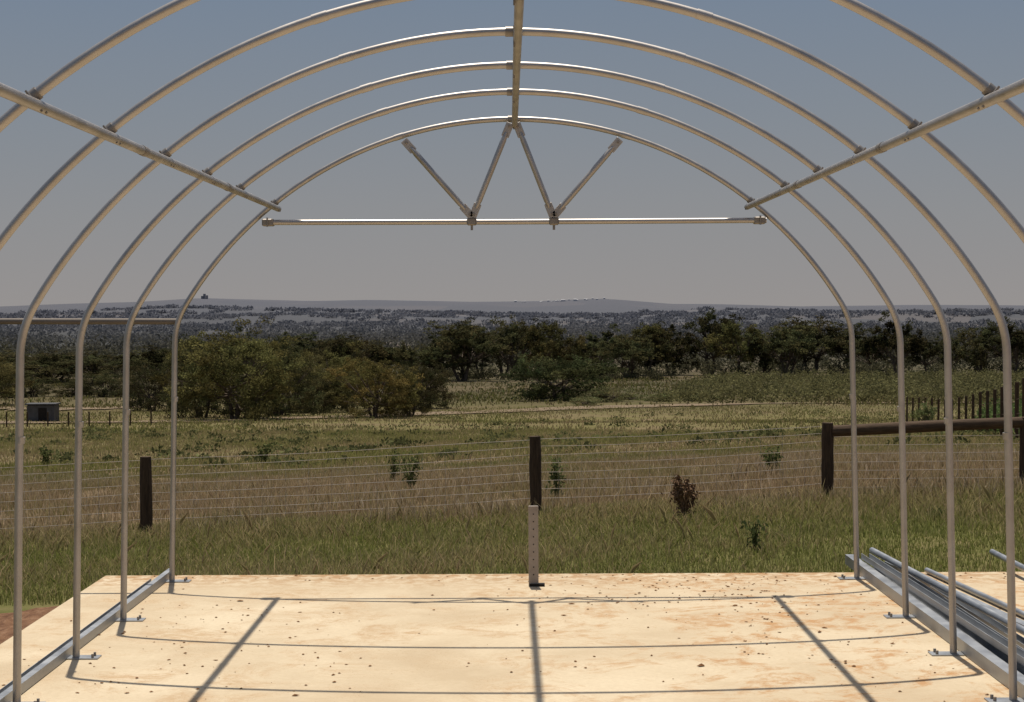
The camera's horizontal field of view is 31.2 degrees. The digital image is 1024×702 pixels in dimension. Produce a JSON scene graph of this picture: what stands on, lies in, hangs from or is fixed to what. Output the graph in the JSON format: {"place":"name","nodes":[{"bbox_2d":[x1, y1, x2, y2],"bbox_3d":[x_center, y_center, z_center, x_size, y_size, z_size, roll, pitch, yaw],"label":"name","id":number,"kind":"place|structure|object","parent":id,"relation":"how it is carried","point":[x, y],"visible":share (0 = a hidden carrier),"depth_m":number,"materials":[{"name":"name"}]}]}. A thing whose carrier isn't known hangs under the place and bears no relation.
{"place":"outdoors","nodes":[
{"label":"outdoors","id":0,"kind":"place"},
{"bbox_2d":[0,405,156,410],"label":"bare paddock","id":1,"kind":"structure","parent":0,"point":[68,408],"depth_m":228.34,"materials":[{"name":"beige soil"}]},
{"bbox_2d":[0,401,1013,422],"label":"dirt track","id":2,"kind":"structure","parent":0,"point":[554,408],"depth_m":225.31,"materials":[{"name":"beige soil"}]},
{"bbox_2d":[0,374,1023,605],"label":"grass field","id":3,"kind":"structure","parent":0,"point":[718,507],"depth_m":25.82,"materials":[{"name":"green plant"}]},
{"bbox_2d":[0,298,1023,612],"bbox_3d":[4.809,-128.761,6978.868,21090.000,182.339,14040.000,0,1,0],"label":"ground","id":4,"kind":"structure","parent":0,"point":[580,306],"depth_m":244.83,"materials":[{"name":"green plant"}]},
{"bbox_2d":[0,383,34,397],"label":"eucalyptus tree","id":5,"kind":"object","parent":4,"relation":"on","point":[26,393],"visible":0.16,"depth_m":288.61,"materials":[{"name":"green plant"}]},
{"bbox_2d":[0,360,37,399],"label":"eucalyptus tree","id":6,"kind":"object","parent":4,"relation":"on","point":[7,378],"visible":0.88,"depth_m":260.23,"materials":[{"name":"green plant"}]},
{"bbox_2d":[0,350,38,364],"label":"eucalyptus tree","id":7,"kind":"object","parent":4,"relation":"on","point":[12,354],"visible":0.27,"depth_m":439.10,"materials":[{"name":"green plant"}]},
{"bbox_2d":[0,606,57,643],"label":"dirt bank","id":8,"kind":"structure","parent":4,"relation":"on","point":[30,616],"depth_m":14.69,"materials":[{"name":"red soil"}]},
{"bbox_2d":[13,376,60,396],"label":"eucalyptus tree","id":9,"kind":"object","parent":4,"relation":"on","point":[36,388],"visible":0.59,"depth_m":289.94,"materials":[{"name":"green plant"}]},
{"bbox_2d":[10,360,71,382],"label":"eucalyptus tree","id":10,"kind":"object","parent":4,"relation":"on","point":[36,368],"visible":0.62,"depth_m":388.28,"materials":[{"name":"green plant"}]},
{"bbox_2d":[25,403,60,421],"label":"pump shed","id":11,"kind":"structure","parent":4,"relation":"on","point":[37,411],"depth_m":174.21,"materials":[{"name":"metal"}]},
{"bbox_2d":[38,445,52,464],"bbox_3d":[-14.821,3.348,58.065,0.510,0.789,0.614,1,2,31],"label":"green weed","id":12,"kind":"object","parent":4,"relation":"on","point":[46,452],"visible":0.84,"depth_m":58.02,"materials":[{"name":"green plant"}]},
{"bbox_2d":[4,350,104,380],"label":"eucalyptus tree","id":13,"kind":"object","parent":4,"relation":"on","point":[51,359],"visible":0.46,"depth_m":399.83,"materials":[{"name":"green plant"}]},
{"bbox_2d":[49,378,98,396],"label":"eucalyptus tree","id":14,"kind":"object","parent":4,"relation":"on","point":[69,384],"visible":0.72,"depth_m":289.08,"materials":[{"name":"green plant"}]},
{"bbox_2d":[6,410,151,426],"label":"track side posts","id":15,"kind":"object","parent":4,"relation":"on","point":[88,418],"visible":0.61,"depth_m":160.15,"materials":[{"name":"brown wood"}]},
{"bbox_2d":[50,355,146,380],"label":"eucalyptus tree","id":16,"kind":"object","parent":4,"relation":"on","point":[94,365],"visible":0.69,"depth_m":382.93,"materials":[{"name":"green plant"}]},
{"bbox_2d":[69,369,137,396],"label":"eucalyptus tree","id":17,"kind":"object","parent":4,"relation":"on","point":[101,380],"visible":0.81,"depth_m":288.85,"materials":[{"name":"green plant"}]},
{"bbox_2d":[91,350,139,371],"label":"eucalyptus tree","id":18,"kind":"object","parent":4,"relation":"on","point":[119,357],"visible":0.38,"depth_m":452.46,"materials":[{"name":"green plant"}]},
{"bbox_2d":[107,375,149,396],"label":"eucalyptus tree","id":19,"kind":"object","parent":4,"relation":"on","point":[116,393],"visible":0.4,"depth_m":289.50,"materials":[{"name":"green plant"}]},
{"bbox_2d":[112,359,155,371],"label":"eucalyptus tree","id":20,"kind":"object","parent":4,"relation":"on","point":[132,362],"visible":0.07,"depth_m":449.78,"materials":[{"name":"green plant"}]},
{"bbox_2d":[118,360,189,411],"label":"eucalyptus tree","id":21,"kind":"object","parent":4,"relation":"on","point":[148,399],"visible":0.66,"depth_m":223.84,"materials":[{"name":"green plant"}]},
{"bbox_2d":[131,350,177,371],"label":"eucalyptus tree","id":22,"kind":"object","parent":4,"relation":"on","point":[144,357],"visible":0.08,"depth_m":454.38,"materials":[{"name":"green plant"}]},
{"bbox_2d":[139,344,196,369],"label":"eucalyptus tree","id":23,"kind":"object","parent":4,"relation":"on","point":[153,357],"visible":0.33,"depth_m":413.54,"materials":[{"name":"green plant"}]},
{"bbox_2d":[154,332,246,417],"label":"eucalyptus tree","id":24,"kind":"object","parent":4,"relation":"on","point":[198,411],"visible":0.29,"depth_m":194.34,"materials":[{"name":"green plant"}]},
{"bbox_2d":[171,339,235,352],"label":"eucalyptus tree","id":25,"kind":"object","parent":4,"relation":"on","point":[214,345],"visible":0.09,"depth_m":467.90,"materials":[{"name":"green plant"}]},
{"bbox_2d":[147,315,306,420],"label":"eucalyptus tree","id":26,"kind":"object","parent":4,"relation":"on","point":[213,377],"visible":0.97,"depth_m":182.47,"materials":[{"name":"green plant"}]},
{"bbox_2d":[225,336,285,363],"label":"eucalyptus tree","id":27,"kind":"object","parent":4,"relation":"on","point":[234,342],"visible":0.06,"depth_m":449.79,"materials":[{"name":"green plant"}]},
{"bbox_2d":[221,353,297,413],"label":"eucalyptus tree","id":28,"kind":"object","parent":4,"relation":"on","point":[227,406],"visible":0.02,"depth_m":213.34,"materials":[{"name":"green plant"}]},
{"bbox_2d":[254,442,278,462],"bbox_3d":[-8.109,3.379,60.141,0.743,0.809,0.656,0,1,29],"label":"green weed","id":29,"kind":"object","parent":4,"relation":"on","point":[264,456],"visible":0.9,"depth_m":60.08,"materials":[{"name":"green plant"}]},
{"bbox_2d":[233,335,335,416],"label":"eucalyptus tree","id":30,"kind":"object","parent":4,"relation":"on","point":[308,394],"visible":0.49,"depth_m":199.58,"materials":[{"name":"green plant"}]},
{"bbox_2d":[269,331,312,362],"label":"eucalyptus tree","id":31,"kind":"object","parent":4,"relation":"on","point":[297,348],"visible":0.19,"depth_m":451.62,"materials":[{"name":"green plant"}]},
{"bbox_2d":[283,367,340,413],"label":"eucalyptus tree","id":32,"kind":"object","parent":4,"relation":"on","point":[323,388],"visible":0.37,"depth_m":211.09,"materials":[{"name":"green plant"}]},
{"bbox_2d":[287,331,364,371],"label":"eucalyptus tree","id":33,"kind":"object","parent":4,"relation":"on","point":[309,341],"visible":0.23,"depth_m":458.93,"materials":[{"name":"green plant"}]},
{"bbox_2d":[287,340,371,407],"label":"eucalyptus tree","id":34,"kind":"object","parent":4,"relation":"on","point":[336,360],"visible":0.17,"depth_m":234.84,"materials":[{"name":"green plant"}]},
{"bbox_2d":[309,356,387,411],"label":"eucalyptus tree","id":35,"kind":"object","parent":4,"relation":"on","point":[338,388],"visible":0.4,"depth_m":213.78,"materials":[{"name":"green plant"}]},
{"bbox_2d":[310,333,395,368],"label":"eucalyptus tree","id":36,"kind":"object","parent":4,"relation":"on","point":[341,343],"visible":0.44,"depth_m":378.91,"materials":[{"name":"green plant"}]},
{"bbox_2d":[320,357,431,417],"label":"eucalyptus tree","id":37,"kind":"object","parent":4,"relation":"on","point":[395,400],"visible":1,"depth_m":191.16,"materials":[{"name":"green plant"}]},
{"bbox_2d":[363,341,410,368],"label":"eucalyptus tree","id":38,"kind":"object","parent":4,"relation":"on","point":[397,355],"visible":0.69,"depth_m":385.59,"materials":[{"name":"green plant"}]},
{"bbox_2d":[386,448,401,480],"bbox_3d":[-2.303,2.304,36.011,0.348,0.804,0.343,1,2,43],"label":"green weed","id":39,"kind":"object","parent":4,"relation":"on","point":[394,468],"visible":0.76,"depth_m":36.02,"materials":[{"name":"green plant"}]},
{"bbox_2d":[392,450,424,488],"bbox_3d":[-1.876,2.182,33.046,0.549,0.815,0.591,1,2,32],"label":"green weed","id":40,"kind":"object","parent":4,"relation":"on","point":[410,475],"visible":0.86,"depth_m":33.04,"materials":[{"name":"green plant"}]},
{"bbox_2d":[372,361,446,416],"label":"eucalyptus tree","id":41,"kind":"object","parent":4,"relation":"on","point":[426,398],"visible":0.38,"depth_m":197.73,"materials":[{"name":"green plant"}]},
{"bbox_2d":[393,346,427,365],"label":"eucalyptus tree","id":42,"kind":"object","parent":4,"relation":"on","point":[406,357],"visible":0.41,"depth_m":446.78,"materials":[{"name":"green plant"}]},
{"bbox_2d":[0,422,833,533],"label":"wire fence","id":43,"kind":"object","parent":4,"relation":"on","point":[534,464],"visible":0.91,"depth_m":24.29,"materials":[{"name":"metal"}]},
{"bbox_2d":[401,362,459,408],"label":"eucalyptus tree","id":44,"kind":"object","parent":4,"relation":"on","point":[448,396],"visible":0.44,"depth_m":234.08,"materials":[{"name":"green plant"}]},
{"bbox_2d":[413,344,479,374],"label":"eucalyptus tree","id":45,"kind":"object","parent":4,"relation":"on","point":[430,359],"visible":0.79,"depth_m":390.78,"materials":[{"name":"green plant"}]},
{"bbox_2d":[415,320,520,380],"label":"eucalyptus tree","id":46,"kind":"object","parent":4,"relation":"on","point":[459,342],"visible":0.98,"depth_m":388.45,"materials":[{"name":"green plant"}]},
{"bbox_2d":[450,317,501,375],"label":"eucalyptus tree","id":47,"kind":"object","parent":4,"relation":"on","point":[485,359],"visible":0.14,"depth_m":443.18,"materials":[{"name":"green plant"}]},
{"bbox_2d":[473,327,529,373],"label":"eucalyptus tree","id":48,"kind":"object","parent":4,"relation":"on","point":[506,363],"visible":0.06,"depth_m":448.85,"materials":[{"name":"green plant"}]},
{"bbox_2d":[0,572,1023,701],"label":"concrete slab","id":49,"kind":"structure","parent":4,"relation":"on","point":[379,623],"depth_m":13.07,"materials":[{"name":"beige concrete"}]},
{"bbox_2d":[3,572,1006,701],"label":"leaf litter","id":50,"kind":"object","parent":49,"relation":"on","point":[701,664],"visible":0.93,"depth_m":13.94,"materials":[{"name":"brown plant"}]},
{"bbox_2d":[0,0,1023,701],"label":"shelter frame","id":51,"kind":"object","parent":49,"relation":"on","point":[16,686],"visible":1,"depth_m":12.42,"materials":[{"name":"metal"}]},
{"bbox_2d":[528,506,544,586],"bbox_3d":[0.210,1.670,15.701,0.138,0.690,0.080,0,1,0],"label":"metal post","id":52,"kind":"object","parent":49,"relation":"on","point":[533,545],"visible":1,"depth_m":15.68,"materials":[{"name":"metal"}]},
{"bbox_2d":[845,547,1023,699],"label":"steel tube stack","id":53,"kind":"object","parent":49,"relation":"on","point":[982,637],"visible":0.95,"depth_m":13.82,"materials":[{"name":"silver metal"}]},
{"bbox_2d":[0,304,1023,362],"bbox_3d":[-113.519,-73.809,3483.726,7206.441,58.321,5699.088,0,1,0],"label":"distant woodland","id":54,"kind":"object","parent":4,"relation":"on","point":[412,336],"visible":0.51,"depth_m":3082.30,"materials":[{"name":"green plant"}]},
{"bbox_2d":[0,340,1023,380],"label":"background bushland","id":55,"kind":"structure","parent":4,"relation":"on","point":[705,370],"depth_m":451.07,"materials":[{"name":"green plant"}]},
{"bbox_2d":[481,314,552,377],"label":"eucalyptus tree","id":56,"kind":"object","parent":4,"relation":"on","point":[522,347],"visible":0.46,"depth_m":404.36,"materials":[{"name":"green plant"}]},
{"bbox_2d":[521,320,585,368],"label":"eucalyptus tree","id":57,"kind":"object","parent":4,"relation":"on","point":[549,347],"visible":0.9,"depth_m":378.46,"materials":[{"name":"green plant"}]},
{"bbox_2d":[545,453,566,497],"bbox_3d":[0.671,1.903,27.056,0.331,0.812,0.379,0,1,16],"label":"green weed","id":58,"kind":"object","parent":4,"relation":"on","point":[555,477],"visible":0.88,"depth_m":27.02,"materials":[{"name":"green plant"}]},
{"bbox_2d":[514,297,604,301],"bbox_3d":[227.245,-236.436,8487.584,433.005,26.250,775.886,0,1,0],"label":"distant town","id":59,"kind":"object","parent":4,"relation":"on","point":[561,300],"visible":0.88,"depth_m":8598.15},
{"bbox_2d":[493,352,628,400],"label":"dense bush tree","id":60,"kind":"object","parent":4,"relation":"on","point":[573,372],"visible":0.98,"depth_m":260.39,"materials":[{"name":"green plant"}]},
{"bbox_2d":[546,343,603,363],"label":"eucalyptus tree","id":61,"kind":"object","parent":4,"relation":"on","point":[575,356],"visible":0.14,"depth_m":428.92,"materials":[{"name":"green plant"}]},
{"bbox_2d":[566,396,604,405],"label":"saltbush shrub","id":62,"kind":"object","parent":4,"relation":"on","point":[590,400],"visible":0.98,"depth_m":239.86,"materials":[{"name":"green plant"}]},
{"bbox_2d":[571,323,625,376],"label":"eucalyptus tree","id":63,"kind":"object","parent":4,"relation":"on","point":[588,349],"visible":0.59,"depth_m":422.43,"materials":[{"name":"green plant"}]},
{"bbox_2d":[579,386,642,402],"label":"saltbush shrub","id":64,"kind":"object","parent":4,"relation":"on","point":[600,394],"visible":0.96,"depth_m":254.91,"materials":[{"name":"green plant"}]},
{"bbox_2d":[592,334,663,375],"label":"eucalyptus tree","id":65,"kind":"object","parent":4,"relation":"on","point":[633,351],"visible":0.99,"depth_m":411.87,"materials":[{"name":"green plant"}]},
{"bbox_2d":[617,393,646,400],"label":"saltbush shrub","id":66,"kind":"object","parent":4,"relation":"on","point":[634,397],"visible":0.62,"depth_m":262.04,"materials":[{"name":"green plant"}]},
{"bbox_2d":[613,322,677,375],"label":"eucalyptus tree","id":67,"kind":"object","parent":4,"relation":"on","point":[649,329],"visible":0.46,"depth_m":437.94,"materials":[{"name":"green plant"}]},
{"bbox_2d":[642,393,675,401],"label":"saltbush shrub","id":68,"kind":"object","parent":4,"relation":"on","point":[652,395],"visible":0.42,"depth_m":257.86,"materials":[{"name":"green plant"}]},
{"bbox_2d":[630,321,704,375],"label":"eucalyptus tree","id":69,"kind":"object","parent":4,"relation":"on","point":[678,351],"visible":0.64,"depth_m":442.33,"materials":[{"name":"green plant"}]},
{"bbox_2d":[661,474,700,517],"bbox_3d":[2.122,1.865,23.060,0.504,0.639,0.402,0,1,0],"label":"dead thistle","id":70,"kind":"object","parent":4,"relation":"on","point":[687,488],"visible":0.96,"depth_m":23.01,"materials":[{"name":"brown plant"}]},
{"bbox_2d":[675,394,720,401],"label":"saltbush shrub","id":71,"kind":"object","parent":4,"relation":"on","point":[705,399],"visible":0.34,"depth_m":260.13,"materials":[{"name":"green plant"}]},
{"bbox_2d":[659,308,744,374],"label":"eucalyptus tree","id":72,"kind":"object","parent":4,"relation":"on","point":[715,327],"visible":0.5,"depth_m":443.21,"materials":[{"name":"green plant"}]},
{"bbox_2d":[702,320,764,369],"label":"eucalyptus tree","id":73,"kind":"object","parent":4,"relation":"on","point":[730,350],"visible":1,"depth_m":423.62,"materials":[{"name":"green plant"}]},
{"bbox_2d":[740,515,768,551],"bbox_3d":[2.569,1.969,19.527,0.304,0.440,0.298,0,1,19],"label":"green weed","id":74,"kind":"object","parent":4,"relation":"on","point":[755,540],"visible":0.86,"depth_m":19.54,"materials":[{"name":"green plant"}]},
{"bbox_2d":[735,333,789,374],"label":"eucalyptus tree","id":75,"kind":"object","parent":4,"relation":"on","point":[766,359],"visible":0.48,"depth_m":426.90,"materials":[{"name":"green plant"}]},
{"bbox_2d":[759,445,785,473],"bbox_3d":[4.539,1.949,32.030,0.539,0.637,0.408,0,1,21],"label":"green weed","id":76,"kind":"object","parent":4,"relation":"on","point":[771,456],"visible":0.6,"depth_m":31.96,"materials":[{"name":"green plant"}]},
{"bbox_2d":[742,320,829,375],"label":"eucalyptus tree","id":77,"kind":"object","parent":4,"relation":"on","point":[788,341],"visible":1,"depth_m":420.32,"materials":[{"name":"green plant"}]},
{"bbox_2d":[770,315,873,371],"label":"eucalyptus tree","id":78,"kind":"object","parent":4,"relation":"on","point":[829,339],"visible":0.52,"depth_m":466.51,"materials":[{"name":"green plant"}]},
{"bbox_2d":[649,367,1023,403],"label":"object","id":79,"kind":"object","parent":4,"relation":"on","point":[812,384],"visible":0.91,"depth_m":286.98,"materials":[{"name":"green plant"}]},
{"bbox_2d":[823,322,877,365],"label":"eucalyptus tree","id":80,"kind":"object","parent":4,"relation":"on","point":[839,349],"visible":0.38,"depth_m":463.87,"materials":[{"name":"green plant"}]},
{"bbox_2d":[843,335,894,368],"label":"eucalyptus tree","id":81,"kind":"object","parent":4,"relation":"on","point":[867,349],"visible":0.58,"depth_m":431.61,"materials":[{"name":"green plant"}]},
{"bbox_2d":[862,311,928,373],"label":"eucalyptus tree","id":82,"kind":"object","parent":4,"relation":"on","point":[910,344],"visible":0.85,"depth_m":396.40,"materials":[{"name":"green plant"}]},
{"bbox_2d":[908,398,936,420],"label":"saltbush shrub","id":83,"kind":"object","parent":4,"relation":"on","point":[924,412],"visible":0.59,"depth_m":120.14,"materials":[{"name":"green plant"}]},
{"bbox_2d":[832,417,1023,487],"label":"timber rail fence","id":84,"kind":"object","parent":4,"relation":"on","point":[922,426],"visible":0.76,"depth_m":24.83,"materials":[{"name":"wood"}]},
{"bbox_2d":[904,334,951,374],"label":"eucalyptus tree","id":85,"kind":"object","parent":4,"relation":"on","point":[916,359],"visible":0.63,"depth_m":398.10,"materials":[{"name":"green plant"}]},
{"bbox_2d":[926,508,944,516],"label":"green weed","id":86,"kind":"object","parent":4,"relation":"on","point":[939,509],"visible":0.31,"depth_m":22.02,"materials":[{"name":"green plant"}]},
{"bbox_2d":[935,331,973,365],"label":"eucalyptus tree","id":87,"kind":"object","parent":4,"relation":"on","point":[960,353],"visible":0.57,"depth_m":427.50,"materials":[{"name":"green plant"}]},
{"bbox_2d":[905,378,1023,437],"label":"paddock fence","id":88,"kind":"object","parent":4,"relation":"on","point":[1017,413],"visible":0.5,"depth_m":83.56,"materials":[{"name":"brown wood"}]},
{"bbox_2d":[950,320,1018,373],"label":"eucalyptus tree","id":89,"kind":"object","parent":4,"relation":"on","point":[978,359],"visible":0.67,"depth_m":441.27,"materials":[{"name":"green plant"}]},
{"bbox_2d":[974,392,1021,433],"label":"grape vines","id":90,"kind":"object","parent":4,"relation":"on","point":[998,411],"visible":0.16,"depth_m":88.89,"materials":[{"name":"green plant"}]},
{"bbox_2d":[977,316,1023,372],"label":"eucalyptus tree","id":91,"kind":"object","parent":4,"relation":"on","point":[1016,336],"visible":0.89,"depth_m":412.41,"materials":[{"name":"green plant"}]},
{"bbox_2d":[1011,329,1023,361],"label":"eucalyptus tree","id":92,"kind":"object","parent":4,"relation":"on","point":[1022,330],"visible":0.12,"depth_m":427.07,"materials":[{"name":"green plant"}]},
{"bbox_2d":[0,0,1023,305],"label":"sky","id":93,"kind":"structure","parent":0,"point":[683,263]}
]}

